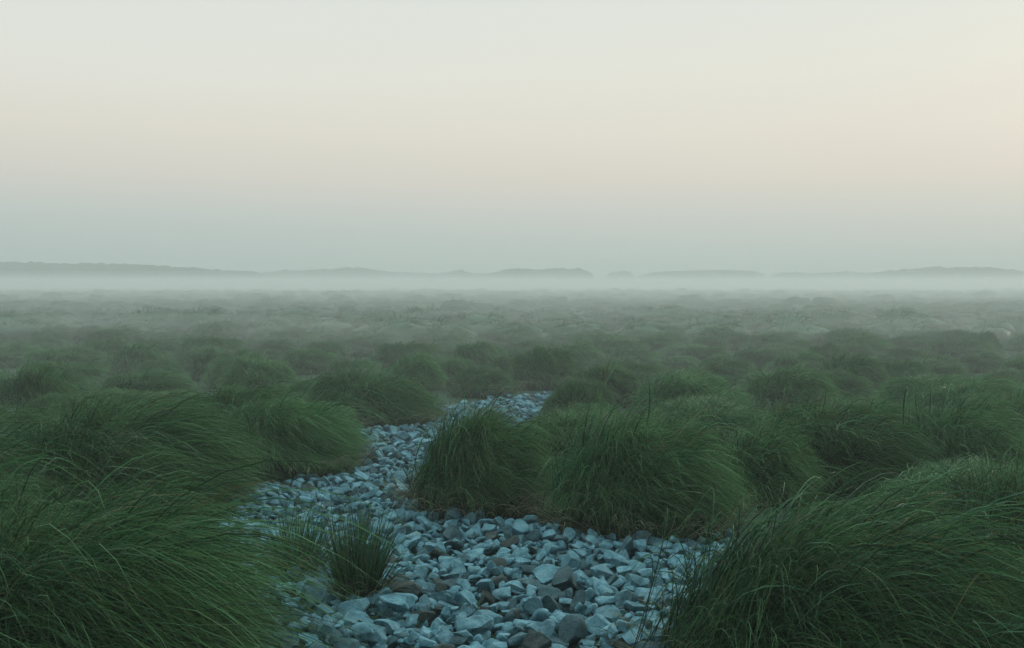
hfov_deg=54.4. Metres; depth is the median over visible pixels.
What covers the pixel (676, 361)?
grass tussock
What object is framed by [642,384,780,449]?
grass tussock
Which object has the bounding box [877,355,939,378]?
grass tussock
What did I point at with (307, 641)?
stone
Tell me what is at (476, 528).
stone
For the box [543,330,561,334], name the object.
grass tussock
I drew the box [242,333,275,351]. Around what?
grass tussock
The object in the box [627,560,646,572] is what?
stone
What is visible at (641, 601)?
stone
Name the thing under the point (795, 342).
grass tussock
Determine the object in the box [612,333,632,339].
grass tussock
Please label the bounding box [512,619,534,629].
stone
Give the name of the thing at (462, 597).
stone
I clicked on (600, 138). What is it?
sky
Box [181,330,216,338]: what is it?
grass tussock
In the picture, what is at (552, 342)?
grass tussock
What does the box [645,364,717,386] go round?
grass tussock
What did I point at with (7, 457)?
grass tussock
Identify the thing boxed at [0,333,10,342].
grass tussock
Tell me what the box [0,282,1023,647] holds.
ground
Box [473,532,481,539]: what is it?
stone
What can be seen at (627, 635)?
stone
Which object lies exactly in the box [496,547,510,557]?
stone
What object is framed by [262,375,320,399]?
grass tussock
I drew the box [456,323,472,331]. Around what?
grass tussock
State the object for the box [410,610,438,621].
stone
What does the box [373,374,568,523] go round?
grass tussock
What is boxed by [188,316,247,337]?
grass tussock
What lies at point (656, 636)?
stone
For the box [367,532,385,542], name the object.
stone
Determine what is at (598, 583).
stone
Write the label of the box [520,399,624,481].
grass tussock
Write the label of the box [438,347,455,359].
grass tussock
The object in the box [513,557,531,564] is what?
stone
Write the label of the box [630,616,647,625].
stone
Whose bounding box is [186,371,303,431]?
grass tussock
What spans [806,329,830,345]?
grass tussock
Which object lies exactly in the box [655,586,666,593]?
stone
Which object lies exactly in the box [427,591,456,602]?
stone
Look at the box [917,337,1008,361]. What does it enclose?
grass tussock
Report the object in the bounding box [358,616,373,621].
stone
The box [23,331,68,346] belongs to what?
grass tussock
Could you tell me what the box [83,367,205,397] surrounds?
grass tussock
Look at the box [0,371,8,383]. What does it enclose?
grass tussock
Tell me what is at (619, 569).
stone
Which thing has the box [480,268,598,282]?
hill
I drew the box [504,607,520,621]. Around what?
stone
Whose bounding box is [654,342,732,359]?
grass tussock
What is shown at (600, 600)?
stone
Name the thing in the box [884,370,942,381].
grass tussock
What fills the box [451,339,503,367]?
grass tussock
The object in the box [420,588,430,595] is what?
stone
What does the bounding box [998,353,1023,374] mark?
grass tussock
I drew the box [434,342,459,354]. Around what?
grass tussock
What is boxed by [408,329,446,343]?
grass tussock
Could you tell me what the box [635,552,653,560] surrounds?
stone
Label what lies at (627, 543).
stone
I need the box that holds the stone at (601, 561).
[595,556,606,563]
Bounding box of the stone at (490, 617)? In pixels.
[481,614,493,622]
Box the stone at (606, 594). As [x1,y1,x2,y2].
[599,592,615,605]
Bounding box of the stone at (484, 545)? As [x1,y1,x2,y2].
[472,543,491,550]
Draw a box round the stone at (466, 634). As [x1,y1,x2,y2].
[453,630,472,641]
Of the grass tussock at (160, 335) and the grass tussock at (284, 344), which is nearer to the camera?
the grass tussock at (284, 344)
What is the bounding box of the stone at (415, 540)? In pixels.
[404,537,420,549]
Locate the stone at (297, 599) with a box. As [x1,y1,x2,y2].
[283,597,300,603]
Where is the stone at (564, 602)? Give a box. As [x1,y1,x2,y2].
[559,598,571,606]
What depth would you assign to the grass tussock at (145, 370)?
14.35 m
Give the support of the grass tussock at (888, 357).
on the ground at (600, 286)
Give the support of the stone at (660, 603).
on the stone bed
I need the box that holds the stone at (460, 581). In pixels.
[456,578,470,587]
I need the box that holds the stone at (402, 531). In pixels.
[387,528,405,540]
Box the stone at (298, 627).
[296,623,308,631]
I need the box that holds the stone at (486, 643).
[482,638,499,647]
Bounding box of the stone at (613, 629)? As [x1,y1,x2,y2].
[608,624,617,638]
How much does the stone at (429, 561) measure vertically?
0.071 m
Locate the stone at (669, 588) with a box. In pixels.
[667,583,682,593]
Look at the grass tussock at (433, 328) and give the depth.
25.52 m
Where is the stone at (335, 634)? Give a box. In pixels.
[325,629,343,647]
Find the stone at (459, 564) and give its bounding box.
[452,559,466,574]
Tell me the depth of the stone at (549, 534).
6.03 m
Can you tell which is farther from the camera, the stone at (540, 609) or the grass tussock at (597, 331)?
the grass tussock at (597, 331)
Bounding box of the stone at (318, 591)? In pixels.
[306,582,327,608]
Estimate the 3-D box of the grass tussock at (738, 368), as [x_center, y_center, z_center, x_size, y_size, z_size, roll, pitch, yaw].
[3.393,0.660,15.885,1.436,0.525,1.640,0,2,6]
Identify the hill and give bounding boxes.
[0,261,278,282]
[263,267,493,282]
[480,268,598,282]
[602,271,634,282]
[632,270,768,282]
[768,271,873,282]
[849,266,1023,282]
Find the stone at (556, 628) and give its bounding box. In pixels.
[549,616,559,631]
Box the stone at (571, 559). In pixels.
[561,550,580,567]
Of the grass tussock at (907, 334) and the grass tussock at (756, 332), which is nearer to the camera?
the grass tussock at (907, 334)
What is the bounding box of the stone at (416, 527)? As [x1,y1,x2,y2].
[413,524,427,533]
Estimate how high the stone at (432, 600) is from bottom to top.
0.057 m
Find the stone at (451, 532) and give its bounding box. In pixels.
[442,525,462,539]
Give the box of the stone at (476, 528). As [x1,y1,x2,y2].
[465,522,482,538]
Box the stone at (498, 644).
[489,642,507,647]
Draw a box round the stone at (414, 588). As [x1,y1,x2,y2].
[389,580,422,596]
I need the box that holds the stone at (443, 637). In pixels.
[434,631,453,643]
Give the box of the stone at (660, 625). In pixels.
[652,619,668,628]
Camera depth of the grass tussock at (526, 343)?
20.63 m
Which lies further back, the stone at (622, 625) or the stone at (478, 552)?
the stone at (478, 552)
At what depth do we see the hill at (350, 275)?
1223.13 m
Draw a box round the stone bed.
[218,391,746,647]
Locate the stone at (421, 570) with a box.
[415,564,428,581]
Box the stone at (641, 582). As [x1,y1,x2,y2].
[626,573,648,587]
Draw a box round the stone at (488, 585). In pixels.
[476,579,494,591]
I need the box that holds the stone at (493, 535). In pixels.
[483,531,498,540]
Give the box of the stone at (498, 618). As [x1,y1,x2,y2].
[492,613,504,623]
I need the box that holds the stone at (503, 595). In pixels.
[498,590,510,599]
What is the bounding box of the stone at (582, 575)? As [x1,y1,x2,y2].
[576,569,588,584]
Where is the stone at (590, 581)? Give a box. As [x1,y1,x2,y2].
[585,577,598,588]
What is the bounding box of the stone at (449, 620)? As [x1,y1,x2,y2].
[445,613,467,623]
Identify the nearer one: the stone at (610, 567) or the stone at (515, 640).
the stone at (515, 640)
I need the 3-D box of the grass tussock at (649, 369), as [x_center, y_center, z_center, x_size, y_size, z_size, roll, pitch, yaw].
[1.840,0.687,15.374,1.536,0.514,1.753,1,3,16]
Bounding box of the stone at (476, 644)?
[469,641,483,647]
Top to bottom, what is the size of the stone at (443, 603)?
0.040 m
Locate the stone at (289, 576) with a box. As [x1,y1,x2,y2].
[279,573,296,582]
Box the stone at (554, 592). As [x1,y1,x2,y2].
[538,587,561,598]
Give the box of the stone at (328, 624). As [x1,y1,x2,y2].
[317,614,335,642]
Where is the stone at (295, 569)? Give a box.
[287,566,300,575]
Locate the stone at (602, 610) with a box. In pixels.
[594,604,622,627]
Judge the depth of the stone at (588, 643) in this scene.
4.33 m
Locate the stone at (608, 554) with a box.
[603,550,625,563]
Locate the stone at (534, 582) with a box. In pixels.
[521,579,540,586]
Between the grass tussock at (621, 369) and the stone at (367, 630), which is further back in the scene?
the grass tussock at (621, 369)
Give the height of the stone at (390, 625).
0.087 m
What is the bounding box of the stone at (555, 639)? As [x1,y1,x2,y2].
[549,635,564,645]
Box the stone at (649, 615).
[644,613,659,618]
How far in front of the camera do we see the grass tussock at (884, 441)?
7.51 m
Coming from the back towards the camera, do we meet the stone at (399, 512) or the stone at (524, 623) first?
the stone at (399, 512)
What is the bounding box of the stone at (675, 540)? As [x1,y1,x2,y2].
[668,536,679,543]
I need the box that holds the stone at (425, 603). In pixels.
[418,594,431,610]
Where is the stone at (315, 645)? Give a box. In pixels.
[308,640,326,647]
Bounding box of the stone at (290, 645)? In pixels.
[280,639,298,647]
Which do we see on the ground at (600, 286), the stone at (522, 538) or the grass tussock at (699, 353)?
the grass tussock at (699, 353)
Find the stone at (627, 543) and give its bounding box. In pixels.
[618,535,633,556]
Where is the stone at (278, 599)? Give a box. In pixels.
[267,595,281,604]
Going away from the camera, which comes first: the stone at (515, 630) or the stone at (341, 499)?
the stone at (515, 630)
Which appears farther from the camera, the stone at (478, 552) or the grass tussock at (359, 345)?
the grass tussock at (359, 345)
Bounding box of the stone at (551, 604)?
[542,594,560,612]
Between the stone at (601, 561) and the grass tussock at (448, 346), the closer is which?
the stone at (601, 561)
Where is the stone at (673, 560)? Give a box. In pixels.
[667,554,686,567]
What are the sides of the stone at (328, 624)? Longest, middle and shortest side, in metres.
0.120 x 0.100 x 0.096 m
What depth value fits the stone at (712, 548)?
5.60 m
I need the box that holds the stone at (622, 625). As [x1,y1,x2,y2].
[616,619,629,632]
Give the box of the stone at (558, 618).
[555,615,562,622]
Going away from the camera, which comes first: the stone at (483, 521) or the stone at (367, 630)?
the stone at (367, 630)
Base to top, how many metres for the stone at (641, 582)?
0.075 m
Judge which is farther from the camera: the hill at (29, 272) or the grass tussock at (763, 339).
the hill at (29, 272)
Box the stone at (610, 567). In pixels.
[603,563,615,570]
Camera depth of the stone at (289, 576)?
5.12 m
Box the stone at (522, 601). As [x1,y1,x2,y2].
[520,597,531,604]
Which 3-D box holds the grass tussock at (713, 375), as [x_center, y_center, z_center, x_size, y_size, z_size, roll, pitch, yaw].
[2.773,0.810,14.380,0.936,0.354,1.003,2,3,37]
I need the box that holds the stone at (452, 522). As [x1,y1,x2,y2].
[440,518,458,531]
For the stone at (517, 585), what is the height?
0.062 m
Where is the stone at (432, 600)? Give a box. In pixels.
[414,598,436,610]
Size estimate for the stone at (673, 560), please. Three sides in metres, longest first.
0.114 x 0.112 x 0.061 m
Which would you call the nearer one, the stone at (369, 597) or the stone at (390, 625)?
the stone at (390, 625)
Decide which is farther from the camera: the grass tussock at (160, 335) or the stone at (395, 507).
the grass tussock at (160, 335)
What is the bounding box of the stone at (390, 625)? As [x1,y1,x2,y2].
[373,619,400,635]
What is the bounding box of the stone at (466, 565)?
[464,563,472,568]
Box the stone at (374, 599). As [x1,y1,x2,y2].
[369,586,392,606]
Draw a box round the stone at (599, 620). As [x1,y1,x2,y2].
[586,614,610,637]
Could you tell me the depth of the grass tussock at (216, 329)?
25.27 m
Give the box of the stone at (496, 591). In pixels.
[492,586,510,600]
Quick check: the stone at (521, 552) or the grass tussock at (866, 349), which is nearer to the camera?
the stone at (521, 552)
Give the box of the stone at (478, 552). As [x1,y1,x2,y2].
[466,548,484,557]
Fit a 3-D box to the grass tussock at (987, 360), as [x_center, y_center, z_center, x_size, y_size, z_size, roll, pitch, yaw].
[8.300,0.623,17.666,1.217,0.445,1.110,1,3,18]
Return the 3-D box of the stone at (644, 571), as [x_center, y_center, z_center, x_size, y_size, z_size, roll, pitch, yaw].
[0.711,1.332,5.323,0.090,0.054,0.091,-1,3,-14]
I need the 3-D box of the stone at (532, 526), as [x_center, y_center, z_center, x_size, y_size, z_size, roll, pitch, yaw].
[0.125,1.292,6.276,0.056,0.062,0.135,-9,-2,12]
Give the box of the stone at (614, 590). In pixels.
[609,585,618,594]
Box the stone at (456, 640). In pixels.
[449,635,467,645]
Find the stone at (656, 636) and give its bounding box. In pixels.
[647,626,661,640]
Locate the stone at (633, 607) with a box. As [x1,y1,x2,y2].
[623,600,643,612]
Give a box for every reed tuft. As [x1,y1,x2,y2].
[236,482,351,578]
[297,481,422,601]
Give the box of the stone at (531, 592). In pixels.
[526,587,536,597]
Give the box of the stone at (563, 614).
[553,612,568,616]
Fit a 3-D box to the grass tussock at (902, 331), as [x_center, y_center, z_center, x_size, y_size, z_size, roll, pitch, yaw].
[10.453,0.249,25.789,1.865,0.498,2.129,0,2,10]
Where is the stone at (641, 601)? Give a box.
[638,596,647,603]
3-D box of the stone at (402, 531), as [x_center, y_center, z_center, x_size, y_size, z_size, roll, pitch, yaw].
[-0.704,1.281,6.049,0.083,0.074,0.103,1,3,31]
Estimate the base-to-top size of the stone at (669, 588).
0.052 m
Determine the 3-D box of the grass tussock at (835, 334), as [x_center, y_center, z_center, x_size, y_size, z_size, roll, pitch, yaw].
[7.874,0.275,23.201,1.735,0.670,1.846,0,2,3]
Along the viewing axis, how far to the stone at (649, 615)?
4.67 m
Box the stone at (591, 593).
[585,588,595,601]
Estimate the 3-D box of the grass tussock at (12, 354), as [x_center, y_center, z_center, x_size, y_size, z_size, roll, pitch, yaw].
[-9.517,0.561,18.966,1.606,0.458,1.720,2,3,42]
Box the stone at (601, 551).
[592,548,607,554]
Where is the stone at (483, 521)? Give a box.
[475,519,493,527]
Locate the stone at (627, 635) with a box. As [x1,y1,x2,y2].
[622,624,648,647]
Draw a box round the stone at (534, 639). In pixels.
[522,630,551,647]
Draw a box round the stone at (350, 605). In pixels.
[338,598,369,614]
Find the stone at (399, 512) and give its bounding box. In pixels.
[394,508,405,520]
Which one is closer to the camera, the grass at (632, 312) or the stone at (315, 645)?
the stone at (315, 645)
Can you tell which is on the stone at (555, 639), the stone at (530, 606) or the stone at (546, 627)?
the stone at (546, 627)
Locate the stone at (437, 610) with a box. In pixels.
[433,606,449,615]
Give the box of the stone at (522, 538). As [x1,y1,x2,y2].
[518,534,526,542]
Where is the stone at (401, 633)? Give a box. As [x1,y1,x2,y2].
[393,628,408,638]
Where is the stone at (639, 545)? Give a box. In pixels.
[633,539,645,551]
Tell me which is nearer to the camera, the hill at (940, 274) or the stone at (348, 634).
the stone at (348, 634)
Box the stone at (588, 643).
[580,639,594,646]
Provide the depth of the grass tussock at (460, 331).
24.18 m
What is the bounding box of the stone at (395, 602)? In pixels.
[378,593,408,612]
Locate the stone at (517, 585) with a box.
[503,580,525,591]
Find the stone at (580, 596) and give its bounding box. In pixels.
[570,590,586,610]
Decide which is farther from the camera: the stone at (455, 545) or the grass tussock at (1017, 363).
the grass tussock at (1017, 363)
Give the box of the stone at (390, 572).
[383,567,395,574]
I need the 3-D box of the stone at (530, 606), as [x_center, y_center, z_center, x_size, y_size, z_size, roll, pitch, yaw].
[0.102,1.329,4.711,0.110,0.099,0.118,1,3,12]
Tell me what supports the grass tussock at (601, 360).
on the ground at (600, 286)
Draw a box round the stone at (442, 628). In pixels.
[438,625,449,632]
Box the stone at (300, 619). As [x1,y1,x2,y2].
[296,617,310,632]
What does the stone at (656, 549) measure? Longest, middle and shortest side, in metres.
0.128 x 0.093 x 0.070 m
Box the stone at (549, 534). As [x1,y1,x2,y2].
[542,529,555,539]
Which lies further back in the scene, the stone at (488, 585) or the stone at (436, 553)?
the stone at (436, 553)
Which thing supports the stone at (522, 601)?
on the stone bed
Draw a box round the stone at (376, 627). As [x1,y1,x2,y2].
[369,622,385,634]
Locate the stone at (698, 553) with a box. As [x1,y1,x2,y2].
[687,552,707,564]
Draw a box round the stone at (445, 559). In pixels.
[438,555,453,564]
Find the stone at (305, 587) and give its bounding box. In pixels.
[296,578,314,594]
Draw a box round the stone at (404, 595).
[394,593,417,601]
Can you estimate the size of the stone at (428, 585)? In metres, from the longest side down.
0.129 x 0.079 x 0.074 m
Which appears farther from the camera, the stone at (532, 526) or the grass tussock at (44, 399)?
the grass tussock at (44, 399)
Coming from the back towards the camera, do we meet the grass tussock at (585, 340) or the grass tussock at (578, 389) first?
the grass tussock at (585, 340)
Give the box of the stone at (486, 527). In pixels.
[482,523,495,532]
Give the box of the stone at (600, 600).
[595,596,614,605]
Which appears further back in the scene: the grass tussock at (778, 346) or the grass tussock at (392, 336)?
the grass tussock at (392, 336)
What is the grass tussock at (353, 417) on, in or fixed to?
on the ground at (600, 286)
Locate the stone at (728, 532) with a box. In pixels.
[724,528,732,536]
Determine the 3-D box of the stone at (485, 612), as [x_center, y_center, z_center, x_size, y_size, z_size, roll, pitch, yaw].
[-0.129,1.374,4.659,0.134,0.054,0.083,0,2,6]
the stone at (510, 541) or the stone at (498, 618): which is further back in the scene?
the stone at (510, 541)
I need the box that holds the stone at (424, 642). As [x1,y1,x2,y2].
[418,636,436,647]
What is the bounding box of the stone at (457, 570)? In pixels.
[450,567,461,577]
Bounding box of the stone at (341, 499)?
[330,495,347,502]
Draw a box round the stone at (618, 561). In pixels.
[608,557,629,567]
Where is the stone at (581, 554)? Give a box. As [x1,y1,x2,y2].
[568,549,586,559]
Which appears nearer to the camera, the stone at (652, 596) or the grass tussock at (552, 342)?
the stone at (652, 596)
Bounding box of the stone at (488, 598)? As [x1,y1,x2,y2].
[480,590,498,605]
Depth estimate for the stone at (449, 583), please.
5.07 m
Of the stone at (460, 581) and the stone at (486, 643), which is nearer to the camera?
the stone at (486, 643)
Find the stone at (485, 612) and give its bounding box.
[472,610,494,616]
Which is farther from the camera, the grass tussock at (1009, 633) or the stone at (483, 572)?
the stone at (483, 572)
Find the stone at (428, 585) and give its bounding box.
[421,582,437,592]
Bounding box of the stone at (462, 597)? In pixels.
[454,589,476,608]
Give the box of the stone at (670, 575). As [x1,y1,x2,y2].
[668,570,689,585]
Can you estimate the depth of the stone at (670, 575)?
5.12 m
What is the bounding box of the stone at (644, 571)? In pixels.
[637,568,653,577]
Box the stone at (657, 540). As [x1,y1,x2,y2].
[648,536,662,545]
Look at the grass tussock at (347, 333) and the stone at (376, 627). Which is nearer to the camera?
the stone at (376, 627)
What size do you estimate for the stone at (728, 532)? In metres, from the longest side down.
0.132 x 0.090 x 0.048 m
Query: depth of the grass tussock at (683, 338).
23.72 m
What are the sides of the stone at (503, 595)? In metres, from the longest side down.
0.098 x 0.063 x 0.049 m
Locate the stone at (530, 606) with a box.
[522,596,543,614]
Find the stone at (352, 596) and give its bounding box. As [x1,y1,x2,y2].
[346,594,368,600]
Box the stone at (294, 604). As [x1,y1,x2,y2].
[282,602,297,612]
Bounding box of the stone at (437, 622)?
[430,617,446,629]
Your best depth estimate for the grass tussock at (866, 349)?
19.20 m
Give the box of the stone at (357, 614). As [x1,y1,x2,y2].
[343,610,369,625]
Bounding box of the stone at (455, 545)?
[444,540,463,549]
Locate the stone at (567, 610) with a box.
[564,607,581,613]
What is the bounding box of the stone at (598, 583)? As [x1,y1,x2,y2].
[593,579,613,595]
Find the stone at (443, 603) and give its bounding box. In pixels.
[438,600,457,610]
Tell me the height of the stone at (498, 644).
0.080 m
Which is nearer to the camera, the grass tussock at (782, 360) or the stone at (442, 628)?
the stone at (442, 628)
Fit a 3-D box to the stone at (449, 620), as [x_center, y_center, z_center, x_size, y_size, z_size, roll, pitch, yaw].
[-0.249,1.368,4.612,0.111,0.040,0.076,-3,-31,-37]
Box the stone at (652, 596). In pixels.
[644,591,662,604]
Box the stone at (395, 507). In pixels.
[391,502,400,509]
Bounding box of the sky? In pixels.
[0,0,1023,281]
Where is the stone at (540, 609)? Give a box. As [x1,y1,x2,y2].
[532,608,547,615]
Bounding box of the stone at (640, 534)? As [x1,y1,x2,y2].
[631,530,651,544]
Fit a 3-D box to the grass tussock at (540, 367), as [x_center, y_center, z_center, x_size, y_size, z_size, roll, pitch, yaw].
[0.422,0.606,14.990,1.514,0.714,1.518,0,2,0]
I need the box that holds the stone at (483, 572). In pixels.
[476,567,489,578]
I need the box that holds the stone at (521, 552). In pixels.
[511,548,532,559]
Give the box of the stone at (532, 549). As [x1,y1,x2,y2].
[528,545,541,552]
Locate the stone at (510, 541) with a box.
[500,535,519,548]
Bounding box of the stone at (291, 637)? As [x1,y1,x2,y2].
[276,635,298,646]
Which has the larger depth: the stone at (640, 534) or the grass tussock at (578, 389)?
the grass tussock at (578, 389)
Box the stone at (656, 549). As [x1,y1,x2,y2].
[649,547,665,558]
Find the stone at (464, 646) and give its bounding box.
[457,645,475,647]
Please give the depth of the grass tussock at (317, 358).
17.14 m
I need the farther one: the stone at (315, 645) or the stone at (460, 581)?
the stone at (460, 581)
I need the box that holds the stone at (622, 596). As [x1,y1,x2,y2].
[614,589,631,606]
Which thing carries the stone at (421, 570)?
on the stone bed
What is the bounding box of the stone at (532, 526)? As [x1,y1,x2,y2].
[529,523,536,531]
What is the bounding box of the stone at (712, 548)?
[710,542,727,561]
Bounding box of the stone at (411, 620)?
[405,614,418,627]
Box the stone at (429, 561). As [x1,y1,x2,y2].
[425,559,438,564]
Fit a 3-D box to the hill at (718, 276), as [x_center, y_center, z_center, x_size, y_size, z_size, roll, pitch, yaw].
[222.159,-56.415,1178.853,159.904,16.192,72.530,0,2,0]
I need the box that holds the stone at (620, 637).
[612,633,625,646]
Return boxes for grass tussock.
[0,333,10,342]
[0,342,45,367]
[0,348,97,413]
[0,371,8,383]
[0,379,311,526]
[0,397,78,440]
[0,403,103,525]
[0,408,120,533]
[0,435,457,647]
[4,340,28,347]
[12,357,115,388]
[13,342,110,371]
[17,332,31,340]
[19,387,83,413]
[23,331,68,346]
[24,329,75,345]
[31,339,62,350]
[41,321,74,338]
[45,386,184,428]
[59,367,93,394]
[70,323,103,343]
[76,327,136,345]
[79,335,136,357]
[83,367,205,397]
[94,366,201,390]
[100,339,177,374]
[106,327,151,341]
[110,322,137,327]
[131,356,189,379]
[133,337,178,358]
[145,331,211,349]
[145,385,200,408]
[147,331,180,339]
[170,333,246,360]
[172,342,232,370]
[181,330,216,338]
[185,346,224,380]
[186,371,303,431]
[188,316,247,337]
[190,320,243,341]
[192,343,301,389]
[216,370,409,481]
[217,345,254,358]
[217,354,307,391]
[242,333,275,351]
[244,328,273,341]
[250,334,269,339]
[252,347,283,360]
[255,337,298,352]
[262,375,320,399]
[266,327,320,341]
[275,344,339,374]
[280,323,311,331]
[285,359,461,427]
[289,336,327,350]
[305,338,353,355]
[308,340,350,361]
[314,332,334,339]
[316,356,382,378]
[320,400,382,429]
[323,334,349,342]
[336,314,377,327]
[340,327,374,338]
[342,331,395,356]
[343,367,411,376]
[359,330,405,343]
[364,339,452,369]
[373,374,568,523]
[381,349,450,390]
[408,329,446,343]
[423,324,445,333]
[428,332,473,345]
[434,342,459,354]
[436,356,529,398]
[437,325,475,344]
[437,356,477,385]
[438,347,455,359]
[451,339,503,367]
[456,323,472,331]
[471,324,535,347]
[486,348,523,373]
[490,341,509,357]
[498,329,537,337]
[499,337,551,351]
[503,346,532,355]
[506,342,583,390]
[516,360,781,544]
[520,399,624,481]
[533,337,561,347]
[538,371,625,415]
[539,332,587,344]
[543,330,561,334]
[554,339,609,370]
[557,399,624,415]
[560,330,629,344]
[569,333,597,344]
[570,360,647,408]
[582,457,1023,647]
[583,328,606,334]
[583,355,640,371]
[588,335,663,358]
[600,354,666,384]
[603,362,643,388]
[606,346,662,364]
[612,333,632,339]
[624,365,765,423]
[630,329,693,344]
[641,331,680,351]
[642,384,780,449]
[645,323,684,332]
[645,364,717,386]
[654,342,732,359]
[658,353,700,371]
[680,343,731,361]
[690,331,736,351]
[693,324,737,339]
[694,349,769,384]
[698,368,731,386]
[719,403,857,508]
[721,385,962,497]
[724,329,758,350]
[727,344,782,369]
[736,369,775,389]
[737,331,792,348]
[737,354,852,415]
[748,329,763,335]
[757,338,808,354]
[760,327,806,333]
[761,347,828,372]
[769,329,806,340]
[781,337,815,348]
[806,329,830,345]
[806,364,879,398]
[807,339,850,359]
[812,345,895,392]
[812,390,913,421]
[813,323,840,330]
[817,324,879,346]
[817,391,877,405]
[834,329,895,355]
[834,447,1023,531]
[840,340,876,357]
[856,491,1023,647]
[859,351,904,363]
[860,364,1023,470]
[861,325,885,335]
[866,368,1023,407]
[870,330,891,339]
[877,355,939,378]
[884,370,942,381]
[885,343,928,360]
[886,330,946,349]
[891,325,940,337]
[898,328,933,337]
[900,355,976,378]
[904,440,1023,574]
[906,371,1014,412]
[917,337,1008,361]
[917,348,968,373]
[920,327,974,341]
[957,349,1010,373]
[958,331,1006,353]
[970,364,1023,391]
[978,322,1015,336]
[990,384,1023,426]
[993,566,1023,639]
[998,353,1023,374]
[1002,330,1023,351]
[1004,351,1023,360]
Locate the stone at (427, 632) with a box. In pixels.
[420,626,434,639]
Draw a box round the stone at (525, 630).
[508,624,527,633]
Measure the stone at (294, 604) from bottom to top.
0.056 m
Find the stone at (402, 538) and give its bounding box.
[392,533,407,544]
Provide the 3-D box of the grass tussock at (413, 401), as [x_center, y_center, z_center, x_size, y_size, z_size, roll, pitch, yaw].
[-1.589,0.752,11.278,2.071,0.739,2.098,-1,3,-27]
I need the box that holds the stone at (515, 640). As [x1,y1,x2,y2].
[506,632,525,647]
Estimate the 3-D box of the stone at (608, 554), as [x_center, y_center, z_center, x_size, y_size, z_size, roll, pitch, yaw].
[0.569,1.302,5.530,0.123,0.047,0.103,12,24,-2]
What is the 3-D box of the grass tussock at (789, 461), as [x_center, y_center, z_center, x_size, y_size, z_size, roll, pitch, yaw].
[1.960,0.942,7.369,1.141,0.691,1.086,-2,3,-37]
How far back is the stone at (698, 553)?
5.55 m
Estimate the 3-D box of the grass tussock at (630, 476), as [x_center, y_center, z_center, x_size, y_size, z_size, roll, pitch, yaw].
[0.874,0.767,6.465,1.799,1.117,1.677,0,2,0]
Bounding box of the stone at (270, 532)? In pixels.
[260,527,278,540]
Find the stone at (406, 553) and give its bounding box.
[401,548,409,560]
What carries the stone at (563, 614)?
on the stone bed
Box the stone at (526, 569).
[519,565,535,574]
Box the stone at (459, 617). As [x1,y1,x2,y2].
[454,612,466,627]
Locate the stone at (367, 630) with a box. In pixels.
[351,622,373,640]
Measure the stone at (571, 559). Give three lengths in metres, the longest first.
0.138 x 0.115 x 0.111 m
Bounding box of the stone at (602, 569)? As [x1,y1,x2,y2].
[589,564,613,579]
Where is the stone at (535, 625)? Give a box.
[526,621,541,631]
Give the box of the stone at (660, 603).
[656,593,679,609]
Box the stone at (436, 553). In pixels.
[430,549,451,558]
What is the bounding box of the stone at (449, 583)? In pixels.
[441,579,456,589]
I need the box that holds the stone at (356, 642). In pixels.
[333,638,361,647]
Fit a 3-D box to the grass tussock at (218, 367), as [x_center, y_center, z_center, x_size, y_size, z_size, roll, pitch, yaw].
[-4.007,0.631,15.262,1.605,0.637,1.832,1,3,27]
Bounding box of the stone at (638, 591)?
[634,587,655,596]
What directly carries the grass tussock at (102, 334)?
on the ground at (600, 286)
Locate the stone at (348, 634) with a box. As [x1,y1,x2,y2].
[343,628,352,637]
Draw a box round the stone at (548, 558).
[544,556,554,564]
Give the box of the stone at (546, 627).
[539,619,555,637]
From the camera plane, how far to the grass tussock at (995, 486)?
5.23 m
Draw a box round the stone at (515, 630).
[509,626,523,635]
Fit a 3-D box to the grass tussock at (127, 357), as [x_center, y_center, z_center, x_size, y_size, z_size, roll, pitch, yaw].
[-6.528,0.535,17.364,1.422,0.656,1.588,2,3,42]
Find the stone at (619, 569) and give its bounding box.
[616,566,630,576]
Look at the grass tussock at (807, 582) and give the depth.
3.67 m
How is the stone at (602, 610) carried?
on the ground at (600, 286)
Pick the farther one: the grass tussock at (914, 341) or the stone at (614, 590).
the grass tussock at (914, 341)
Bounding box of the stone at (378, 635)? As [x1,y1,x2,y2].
[366,628,387,646]
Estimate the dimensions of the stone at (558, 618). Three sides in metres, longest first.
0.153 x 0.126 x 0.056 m
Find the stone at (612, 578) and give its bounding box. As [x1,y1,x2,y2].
[607,572,618,584]
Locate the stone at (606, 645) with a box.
[600,642,613,647]
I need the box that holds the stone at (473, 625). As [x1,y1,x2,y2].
[456,615,492,636]
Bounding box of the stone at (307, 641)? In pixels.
[298,632,318,643]
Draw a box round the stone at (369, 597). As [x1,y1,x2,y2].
[365,592,376,605]
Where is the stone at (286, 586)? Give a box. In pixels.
[276,582,296,590]
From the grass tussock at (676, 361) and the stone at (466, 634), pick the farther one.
the grass tussock at (676, 361)
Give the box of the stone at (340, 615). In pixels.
[330,612,343,622]
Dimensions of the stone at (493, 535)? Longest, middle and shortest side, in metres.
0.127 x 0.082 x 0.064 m
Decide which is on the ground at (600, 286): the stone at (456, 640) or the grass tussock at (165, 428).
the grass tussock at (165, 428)
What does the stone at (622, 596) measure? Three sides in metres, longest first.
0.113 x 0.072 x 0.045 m
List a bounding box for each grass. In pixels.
[0,287,1023,343]
[1,339,1023,584]
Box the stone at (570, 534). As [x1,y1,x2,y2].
[563,527,576,542]
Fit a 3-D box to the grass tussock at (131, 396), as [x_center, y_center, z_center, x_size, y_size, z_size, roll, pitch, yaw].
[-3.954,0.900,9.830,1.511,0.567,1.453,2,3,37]
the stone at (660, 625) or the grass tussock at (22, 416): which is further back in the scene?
the grass tussock at (22, 416)
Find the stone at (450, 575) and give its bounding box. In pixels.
[441,573,459,578]

